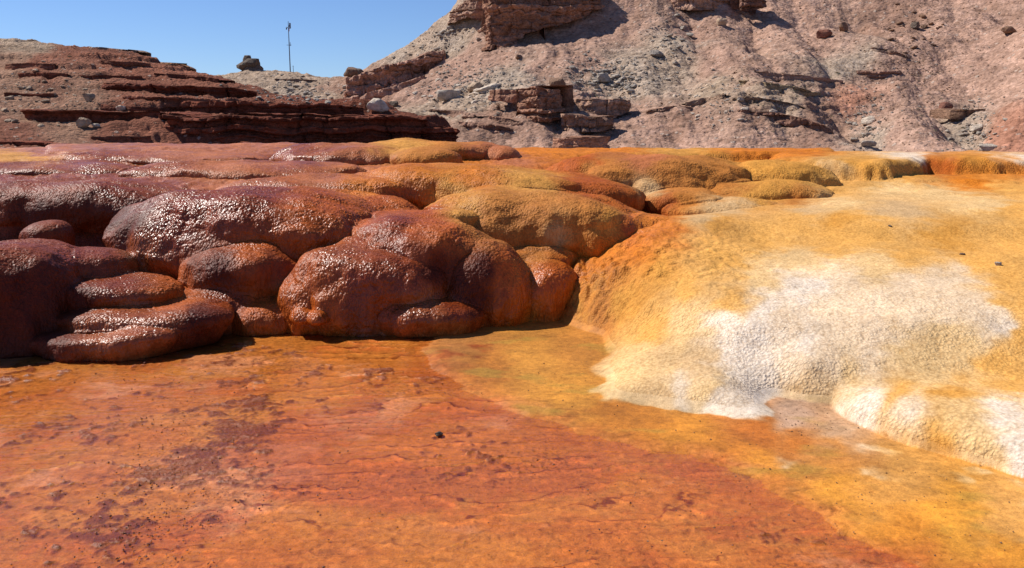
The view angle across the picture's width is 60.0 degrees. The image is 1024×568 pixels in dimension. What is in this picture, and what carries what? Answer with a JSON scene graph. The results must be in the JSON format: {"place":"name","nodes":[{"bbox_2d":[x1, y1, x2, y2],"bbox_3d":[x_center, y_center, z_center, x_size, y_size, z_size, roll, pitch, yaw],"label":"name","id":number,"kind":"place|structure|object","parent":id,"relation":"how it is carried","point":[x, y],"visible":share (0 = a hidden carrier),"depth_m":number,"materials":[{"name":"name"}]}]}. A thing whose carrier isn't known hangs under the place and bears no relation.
{"place":"outdoors","nodes":[
{"label":"outdoors","id":0,"kind":"place"},
{"bbox_2d":[0,38,449,147],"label":"red hill","id":1,"kind":"structure","parent":0,"point":[26,51],"depth_m":72.72,"materials":[{"name":"stone"}]},
{"bbox_2d":[4,96,13,99],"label":"rock","id":2,"kind":"object","parent":1,"relation":"on","point":[9,98],"visible":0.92,"depth_m":68.72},
{"bbox_2d":[5,63,55,70],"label":"sandstone cliff","id":3,"kind":"structure","parent":1,"relation":"on","point":[14,66],"depth_m":78.51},
{"bbox_2d":[4,92,61,97],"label":"sandstone cliff","id":4,"kind":"structure","parent":1,"relation":"on","point":[6,94],"depth_m":70.37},
{"bbox_2d":[0,140,70,146],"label":"sandstone cliff","id":5,"kind":"structure","parent":1,"relation":"on","point":[30,143],"depth_m":53.01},
{"bbox_2d":[18,72,68,79],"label":"sandstone cliff","id":6,"kind":"structure","parent":1,"relation":"on","point":[48,75],"depth_m":75.81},
{"bbox_2d":[76,117,90,127],"bbox_3d":[-28.867,-10.842,59.733,0.895,0.724,0.625,17,0,-30],"label":"boulder","id":7,"kind":"object","parent":1,"relation":"on","point":[82,122],"visible":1,"depth_m":59.56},
{"bbox_2d":[82,93,95,101],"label":"boulder","id":8,"kind":"object","parent":1,"relation":"on","point":[89,97],"visible":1,"depth_m":68.29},
{"bbox_2d":[20,109,165,122],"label":"sandstone cliff","id":9,"kind":"structure","parent":1,"relation":"on","point":[61,116],"depth_m":62.38,"materials":[{"name":"stone"}]},
{"bbox_2d":[0,46,205,143],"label":"rubble","id":10,"kind":"object","parent":1,"relation":"on","point":[62,94],"visible":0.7,"depth_m":72.09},
{"bbox_2d":[79,75,145,79],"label":"sandstone cliff","id":11,"kind":"structure","parent":1,"relation":"on","point":[93,77],"depth_m":76.20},
{"bbox_2d":[89,47,150,56],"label":"sandstone cliff","id":12,"kind":"structure","parent":1,"relation":"on","point":[143,53],"depth_m":89.19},
{"bbox_2d":[91,136,150,142],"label":"sandstone cliff","id":13,"kind":"structure","parent":1,"relation":"on","point":[131,139],"depth_m":58.73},
{"bbox_2d":[100,59,150,67],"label":"sandstone cliff","id":14,"kind":"structure","parent":1,"relation":"on","point":[122,63],"depth_m":80.06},
{"bbox_2d":[100,104,169,111],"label":"sandstone cliff","id":15,"kind":"structure","parent":1,"relation":"on","point":[104,107],"depth_m":66.85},
{"bbox_2d":[115,105,125,110],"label":"boulder","id":16,"kind":"object","parent":15,"relation":"on","point":[119,107],"visible":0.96,"depth_m":66.47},
{"bbox_2d":[122,95,219,108],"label":"sandstone cliff","id":17,"kind":"structure","parent":1,"relation":"on","point":[171,102],"depth_m":68.18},
{"bbox_2d":[160,62,195,70],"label":"sandstone cliff","id":18,"kind":"structure","parent":1,"relation":"on","point":[186,66],"depth_m":85.24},
{"bbox_2d":[101,83,256,98],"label":"sandstone cliff","id":19,"kind":"structure","parent":1,"relation":"on","point":[221,92],"depth_m":73.20,"materials":[{"name":"stone"}]},
{"bbox_2d":[154,73,234,83],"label":"sandstone cliff","id":20,"kind":"structure","parent":1,"relation":"on","point":[202,78],"depth_m":78.09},
{"bbox_2d":[178,100,363,115],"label":"sandstone cliff","id":21,"kind":"structure","parent":1,"relation":"on","point":[226,107],"depth_m":67.17,"materials":[{"name":"stone"}]},
{"bbox_2d":[158,112,459,143],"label":"sandstone cliff","id":22,"kind":"structure","parent":1,"relation":"on","point":[301,128],"depth_m":60.83,"materials":[{"name":"stone"}]},
{"bbox_2d":[366,98,388,112],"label":"boulder","id":23,"kind":"object","parent":1,"relation":"on","point":[377,105],"visible":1,"depth_m":72.13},
{"bbox_2d":[0,0,456,77],"label":"sky","id":24,"kind":"structure","parent":0,"point":[327,38],"materials":[{"name":"blue"}]},
{"bbox_2d":[0,334,924,567],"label":"pool bed","id":25,"kind":"object","parent":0,"point":[51,405],"visible":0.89,"depth_m":4.33,"materials":[{"name":"stone"}]},
{"bbox_2d":[29,325,180,362],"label":"travertine mound","id":26,"kind":"object","parent":25,"relation":"on","point":[120,345],"visible":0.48,"depth_m":6.50,"materials":[{"name":"stone"}]},
{"bbox_2d":[55,297,233,350],"bbox_3d":[-2.985,0.311,7.106,1.552,0.379,0.954,0,10,0],"label":"travertine mound","id":27,"kind":"object","parent":25,"relation":"on","point":[196,322],"visible":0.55,"depth_m":6.80,"materials":[{"name":"stone"}]},
{"bbox_2d":[65,270,184,309],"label":"travertine mound","id":28,"kind":"object","parent":27,"relation":"on","point":[133,287],"visible":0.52,"depth_m":7.01,"materials":[{"name":"stone"}]},
{"bbox_2d":[71,246,139,277],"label":"travertine mound","id":29,"kind":"object","parent":28,"relation":"on","point":[99,262],"visible":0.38,"depth_m":7.35,"materials":[{"name":"stone"}]},
{"bbox_2d":[183,288,257,334],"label":"travertine mound","id":30,"kind":"object","parent":25,"relation":"on","point":[236,302],"visible":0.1,"depth_m":7.37,"materials":[{"name":"stone"}]},
{"bbox_2d":[178,240,297,297],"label":"travertine mound","id":31,"kind":"object","parent":25,"relation":"on","point":[257,269],"visible":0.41,"depth_m":7.47,"materials":[{"name":"stone"}]},
{"bbox_2d":[232,296,286,336],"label":"travertine mound","id":32,"kind":"object","parent":25,"relation":"on","point":[262,317],"visible":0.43,"depth_m":7.28,"materials":[{"name":"stone"}]},
{"bbox_2d":[289,306,310,324],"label":"travertine mound","id":33,"kind":"object","parent":25,"relation":"on","point":[297,315],"visible":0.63,"depth_m":7.15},
{"bbox_2d":[307,310,328,325],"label":"travertine mound","id":34,"kind":"object","parent":25,"relation":"on","point":[317,317],"visible":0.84,"depth_m":7.08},
{"bbox_2d":[377,297,484,338],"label":"travertine mound","id":35,"kind":"object","parent":25,"relation":"on","point":[430,318],"visible":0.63,"depth_m":7.19,"materials":[{"name":"stone"}]},
{"bbox_2d":[10,346,856,567],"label":"grit","id":36,"kind":"object","parent":25,"relation":"on","point":[168,530],"visible":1,"depth_m":4.10,"materials":[{"name":"gravel"}]},
{"bbox_2d":[435,431,442,436],"bbox_3d":[-0.407,0.833,4.935,0.040,0.023,0.045,4,11,19],"label":"pebble","id":37,"kind":"object","parent":25,"relation":"on","point":[438,433],"visible":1,"depth_m":4.92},
{"bbox_2d":[0,142,1023,470],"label":"travertine terrace","id":38,"kind":"structure","parent":0,"point":[852,302],"depth_m":6.76,"materials":[{"name":"stone"}]},
{"bbox_2d":[0,238,83,358],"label":"travertine mound","id":39,"kind":"object","parent":38,"relation":"on","point":[38,276],"visible":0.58,"depth_m":6.72,"materials":[{"name":"stone"}]},
{"bbox_2d":[19,220,74,245],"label":"travertine mound","id":40,"kind":"object","parent":38,"relation":"on","point":[61,230],"visible":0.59,"depth_m":8.00,"materials":[{"name":"stone"}]},
{"bbox_2d":[0,159,137,175],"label":"travertine mound","id":41,"kind":"object","parent":38,"relation":"on","point":[81,166],"visible":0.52,"depth_m":10.38,"materials":[{"name":"stone"}]},
{"bbox_2d":[0,177,186,233],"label":"travertine mound","id":42,"kind":"object","parent":38,"relation":"on","point":[84,206],"visible":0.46,"depth_m":8.68,"materials":[{"name":"stone"}]},
{"bbox_2d":[45,148,274,164],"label":"travertine mound","id":43,"kind":"object","parent":38,"relation":"on","point":[155,156],"visible":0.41,"depth_m":11.30,"materials":[{"name":"stone"}]},
{"bbox_2d":[102,185,378,279],"bbox_3d":[-2.413,-0.289,8.459,2.792,1.286,1.686,0,10,0],"label":"travertine mound","id":44,"kind":"object","parent":38,"relation":"on","point":[166,233],"visible":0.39,"depth_m":7.80,"materials":[{"name":"stone"}]},
{"bbox_2d":[118,159,367,179],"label":"travertine mound","id":45,"kind":"object","parent":38,"relation":"on","point":[233,169],"visible":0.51,"depth_m":10.13,"materials":[{"name":"stone"}]},
{"bbox_2d":[275,271,317,335],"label":"travertine mound","id":46,"kind":"object","parent":38,"relation":"on","point":[291,295],"visible":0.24,"depth_m":7.29,"materials":[{"name":"stone"}]},
{"bbox_2d":[215,172,407,200],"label":"travertine mound","id":47,"kind":"object","parent":38,"relation":"on","point":[361,181],"visible":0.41,"depth_m":9.07,"materials":[{"name":"stone"}]},
{"bbox_2d":[269,142,401,164],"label":"travertine mound","id":48,"kind":"object","parent":38,"relation":"on","point":[364,153],"visible":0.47,"depth_m":11.31,"materials":[{"name":"stone"}]},
{"bbox_2d":[291,236,447,337],"bbox_3d":[-1.193,0.048,7.704,1.467,0.902,1.154,0,10,0],"label":"travertine mound","id":49,"kind":"object","parent":38,"relation":"on","point":[353,285],"visible":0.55,"depth_m":7.23,"materials":[{"name":"stone"}]},
{"bbox_2d":[350,214,493,287],"bbox_3d":[-0.854,-0.151,8.074,1.585,0.963,1.350,0,10,0],"label":"travertine mound","id":50,"kind":"object","parent":49,"relation":"on","point":[445,244],"visible":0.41,"depth_m":7.58,"materials":[{"name":"stone"}]},
{"bbox_2d":[371,209,478,225],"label":"travertine mound","id":51,"kind":"object","parent":50,"relation":"on","point":[468,217],"visible":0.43,"depth_m":8.17,"materials":[{"name":"stone"}]},
{"bbox_2d":[329,188,422,210],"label":"travertine mound","id":52,"kind":"object","parent":38,"relation":"on","point":[379,202],"visible":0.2,"depth_m":8.70,"materials":[{"name":"stone"}]},
{"bbox_2d":[389,146,462,164],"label":"travertine mound","id":53,"kind":"object","parent":38,"relation":"on","point":[426,154],"visible":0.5,"depth_m":11.20,"materials":[{"name":"stone"}]},
{"bbox_2d":[371,137,500,159],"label":"travertine mound","id":54,"kind":"object","parent":38,"relation":"on","point":[473,150],"visible":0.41,"depth_m":12.14,"materials":[{"name":"stone"}]},
{"bbox_2d":[447,238,531,327],"bbox_3d":[-0.308,0.014,7.936,1.016,0.890,1.097,0,10,0],"label":"travertine mound","id":55,"kind":"object","parent":38,"relation":"on","point":[490,278],"visible":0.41,"depth_m":7.50,"materials":[{"name":"stone"}]},
{"bbox_2d":[484,146,520,160],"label":"travertine mound","id":56,"kind":"object","parent":38,"relation":"on","point":[498,153],"visible":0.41,"depth_m":12.16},
{"bbox_2d":[366,162,645,210],"bbox_3d":[-0.136,-0.946,9.704,3.268,0.759,1.527,0,10,0],"label":"travertine mound","id":57,"kind":"object","parent":38,"relation":"on","point":[425,185],"visible":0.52,"depth_m":9.22,"materials":[{"name":"stone"}]},
{"bbox_2d":[423,185,643,257],"bbox_3d":[0.288,-0.515,8.906,2.452,0.952,1.567,0,10,0],"label":"travertine mound","id":58,"kind":"object","parent":38,"relation":"on","point":[584,225],"visible":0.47,"depth_m":8.26,"materials":[{"name":"stone"}]},
{"bbox_2d":[514,246,579,266],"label":"travertine mound","id":59,"kind":"object","parent":38,"relation":"on","point":[569,257],"visible":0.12,"depth_m":8.14,"materials":[{"name":"stone"}]},
{"bbox_2d":[524,254,576,321],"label":"travertine mound","id":60,"kind":"object","parent":38,"relation":"on","point":[553,281],"visible":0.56,"depth_m":7.72,"materials":[{"name":"stone"}]},
{"bbox_2d":[631,178,664,193],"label":"travertine mound","id":61,"kind":"object","parent":38,"relation":"on","point":[645,185],"visible":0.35,"depth_m":10.25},
{"bbox_2d":[546,151,750,189],"bbox_3d":[1.781,-1.208,11.272,2.939,0.930,2.058,0,10,0],"label":"travertine mound","id":62,"kind":"object","parent":38,"relation":"on","point":[689,171],"visible":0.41,"depth_m":10.53,"materials":[{"name":"stone"}]},
{"bbox_2d":[631,211,671,227],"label":"travertine mound","id":63,"kind":"object","parent":38,"relation":"on","point":[647,219],"visible":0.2,"depth_m":8.57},
{"bbox_2d":[642,187,722,214],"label":"travertine mound","id":64,"kind":"object","parent":38,"relation":"on","point":[656,201],"visible":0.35,"depth_m":9.84,"materials":[{"name":"stone"}]},
{"bbox_2d":[661,194,776,215],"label":"travertine mound","id":65,"kind":"object","parent":38,"relation":"on","point":[726,203],"visible":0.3,"depth_m":9.59,"materials":[{"name":"stone"}]},
{"bbox_2d":[711,179,834,199],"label":"travertine mound","id":66,"kind":"object","parent":38,"relation":"on","point":[776,189],"visible":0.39,"depth_m":10.13,"materials":[{"name":"stone"}]},
{"bbox_2d":[737,159,841,186],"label":"travertine mound","id":67,"kind":"object","parent":38,"relation":"on","point":[760,170],"visible":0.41,"depth_m":10.93,"materials":[{"name":"stone"}]},
{"bbox_2d":[217,0,1023,151],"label":"talus hillside","id":68,"kind":"structure","parent":0,"point":[626,30],"depth_m":131.85,"materials":[{"name":"stone"}]},
{"bbox_2d":[236,55,263,70],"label":"balanced rock","id":69,"kind":"object","parent":68,"relation":"on","point":[248,62],"visible":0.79,"depth_m":189.68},
{"bbox_2d":[286,23,290,71],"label":"radio mast","id":70,"kind":"object","parent":68,"relation":"on","point":[289,26],"visible":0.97,"depth_m":191.80,"materials":[{"name":"grey metal"}]},
{"bbox_2d":[271,78,316,82],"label":"sandstone cliff","id":71,"kind":"structure","parent":68,"relation":"on","point":[294,80],"depth_m":181.34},
{"bbox_2d":[343,67,357,75],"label":"boulder","id":72,"kind":"object","parent":68,"relation":"on","point":[351,71],"visible":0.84,"depth_m":175.92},
{"bbox_2d":[360,75,424,99],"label":"sandstone cliff","id":73,"kind":"structure","parent":68,"relation":"on","point":[381,93],"depth_m":153.81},
{"bbox_2d":[389,101,397,106],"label":"boulder","id":74,"kind":"object","parent":68,"relation":"on","point":[394,103],"visible":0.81,"depth_m":143.79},
{"bbox_2d":[343,50,445,98],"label":"sandstone cliff","id":75,"kind":"structure","parent":68,"relation":"on","point":[379,78],"depth_m":160.46,"materials":[{"name":"stone"}]},
{"bbox_2d":[436,90,459,100],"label":"boulder","id":76,"kind":"object","parent":68,"relation":"on","point":[444,95],"visible":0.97,"depth_m":132.00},
{"bbox_2d":[428,109,487,118],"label":"sandstone cliff","id":77,"kind":"structure","parent":68,"relation":"on","point":[455,113],"depth_m":119.45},
{"bbox_2d":[447,0,482,24],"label":"sandstone cliff","id":78,"kind":"structure","parent":68,"relation":"on","point":[472,9],"depth_m":162.05,"materials":[{"name":"stone"}]},
{"bbox_2d":[467,82,481,90],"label":"boulder","id":79,"kind":"object","parent":68,"relation":"on","point":[472,86],"visible":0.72,"depth_m":134.46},
{"bbox_2d":[458,121,513,133],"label":"sandstone cliff","id":80,"kind":"structure","parent":68,"relation":"on","point":[497,128],"depth_m":110.84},
{"bbox_2d":[476,83,499,91],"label":"boulder","id":81,"kind":"object","parent":68,"relation":"on","point":[489,87],"visible":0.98,"depth_m":131.31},
{"bbox_2d":[488,89,516,103],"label":"sandstone cliff","id":82,"kind":"structure","parent":68,"relation":"on","point":[506,95],"depth_m":115.31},
{"bbox_2d":[488,115,522,125],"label":"sandstone cliff","id":83,"kind":"structure","parent":68,"relation":"on","point":[503,120],"depth_m":112.50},
{"bbox_2d":[477,0,604,50],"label":"sandstone cliff","id":84,"kind":"structure","parent":68,"relation":"on","point":[506,23],"depth_m":153.53,"materials":[{"name":"stone"}]},
{"bbox_2d":[515,85,573,121],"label":"sandstone cliff","id":85,"kind":"structure","parent":68,"relation":"on","point":[547,103],"depth_m":111.38,"materials":[{"name":"stone"}]},
{"bbox_2d":[549,78,565,84],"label":"boulder","id":86,"kind":"object","parent":68,"relation":"on","point":[556,81],"visible":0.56,"depth_m":123.68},
{"bbox_2d":[552,136,609,147],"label":"sandstone cliff","id":87,"kind":"structure","parent":68,"relation":"on","point":[585,142],"depth_m":99.27,"materials":[{"name":"stone"}]},
{"bbox_2d":[560,114,614,131],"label":"sandstone cliff","id":88,"kind":"structure","parent":68,"relation":"on","point":[584,123],"depth_m":108.62,"materials":[{"name":"stone"}]},
{"bbox_2d":[574,99,630,117],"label":"sandstone cliff","id":89,"kind":"structure","parent":68,"relation":"on","point":[617,107],"depth_m":114.41,"materials":[{"name":"stone"}]},
{"bbox_2d":[597,73,610,81],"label":"boulder","id":90,"kind":"object","parent":68,"relation":"on","point":[603,77],"visible":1,"depth_m":130.99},
{"bbox_2d":[220,0,1007,150],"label":"rubble","id":91,"kind":"object","parent":68,"relation":"on","point":[612,69],"visible":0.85,"depth_m":132.63,"materials":[{"name":"stone"}]},
{"bbox_2d":[649,50,663,57],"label":"boulder","id":92,"kind":"object","parent":68,"relation":"on","point":[657,53],"visible":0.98,"depth_m":136.87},
{"bbox_2d":[643,106,692,113],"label":"sandstone cliff","id":93,"kind":"structure","parent":68,"relation":"on","point":[658,109],"depth_m":113.66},
{"bbox_2d":[671,0,729,9],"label":"sandstone cliff","id":94,"kind":"structure","parent":68,"relation":"on","point":[695,4],"depth_m":156.13,"materials":[{"name":"stone"}]},
{"bbox_2d":[680,94,725,106],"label":"sandstone cliff","id":95,"kind":"structure","parent":68,"relation":"on","point":[696,102],"depth_m":112.27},
{"bbox_2d":[402,0,1023,150],"bbox_3d":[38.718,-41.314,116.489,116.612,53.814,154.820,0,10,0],"label":"rubble","id":96,"kind":"object","parent":68,"relation":"on","point":[819,66],"visible":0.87,"depth_m":129.86,"materials":[{"name":"stone"}]},
{"bbox_2d":[716,18,726,24],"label":"boulder","id":97,"kind":"object","parent":68,"relation":"on","point":[721,21],"visible":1,"depth_m":150.41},
{"bbox_2d":[730,0,766,14],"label":"sandstone cliff","id":98,"kind":"structure","parent":68,"relation":"on","point":[751,6],"depth_m":153.74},
{"bbox_2d":[732,96,809,110],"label":"sandstone cliff","id":99,"kind":"structure","parent":68,"relation":"on","point":[749,100],"depth_m":107.65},
{"bbox_2d":[738,80,820,96],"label":"sandstone cliff","id":100,"kind":"structure","parent":68,"relation":"on","point":[798,90],"depth_m":115.16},
{"bbox_2d":[738,109,833,133],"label":"sandstone cliff","id":101,"kind":"structure","parent":68,"relation":"on","point":[787,120],"depth_m":104.30,"materials":[{"name":"stone"}]},
{"bbox_2d":[732,71,842,83],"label":"sandstone cliff","id":102,"kind":"structure","parent":68,"relation":"on","point":[774,76],"depth_m":121.80,"materials":[{"name":"stone"}]},
{"bbox_2d":[816,29,832,38],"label":"boulder","id":103,"kind":"object","parent":68,"relation":"on","point":[824,33],"visible":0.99,"depth_m":145.55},
{"bbox_2d":[839,22,847,31],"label":"boulder","id":104,"kind":"object","parent":68,"relation":"on","point":[843,26],"visible":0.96,"depth_m":150.45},
{"bbox_2d":[861,116,875,124],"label":"boulder","id":105,"kind":"object","parent":68,"relation":"on","point":[867,120],"visible":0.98,"depth_m":107.58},
{"bbox_2d":[861,140,876,146],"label":"boulder","id":106,"kind":"object","parent":68,"relation":"on","point":[870,143],"visible":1,"depth_m":90.59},
{"bbox_2d":[856,70,901,78],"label":"sandstone cliff","id":107,"kind":"structure","parent":68,"relation":"on","point":[877,74],"depth_m":129.68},
{"bbox_2d":[871,47,910,58],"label":"sandstone cliff","id":108,"kind":"structure","parent":68,"relation":"on","point":[896,52],"depth_m":133.96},
{"bbox_2d":[910,22,919,28],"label":"boulder","id":109,"kind":"object","parent":68,"relation":"on","point":[914,25],"visible":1,"depth_m":147.19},
{"bbox_2d":[939,102,952,107],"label":"boulder","id":110,"kind":"object","parent":68,"relation":"on","point":[945,105],"visible":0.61,"depth_m":113.28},
{"bbox_2d":[929,108,985,118],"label":"sandstone cliff","id":111,"kind":"structure","parent":68,"relation":"on","point":[946,113],"depth_m":106.03,"materials":[{"name":"stone"}]},
{"bbox_2d":[969,124,983,131],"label":"boulder","id":112,"kind":"object","parent":68,"relation":"on","point":[976,127],"visible":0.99,"depth_m":101.17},
{"bbox_2d":[979,144,996,150],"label":"boulder","id":113,"kind":"object","parent":68,"relation":"on","point":[985,147],"visible":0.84,"depth_m":92.44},
{"bbox_2d":[1001,26,1016,33],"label":"boulder","id":114,"kind":"object","parent":68,"relation":"on","point":[1007,29],"visible":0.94,"depth_m":133.76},
{"bbox_2d":[422,314,1023,567],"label":"ochre flat","id":115,"kind":"structure","parent":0,"point":[865,455],"depth_m":4.77,"materials":[{"name":"stone"}]},
{"bbox_2d":[404,328,1014,564],"bbox_3d":[0.732,0.777,5.214,3.598,0.011,5.644,-6,12,-30],"label":"grit","id":116,"kind":"object","parent":115,"relation":"on","point":[775,473],"visible":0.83,"depth_m":4.24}
]}

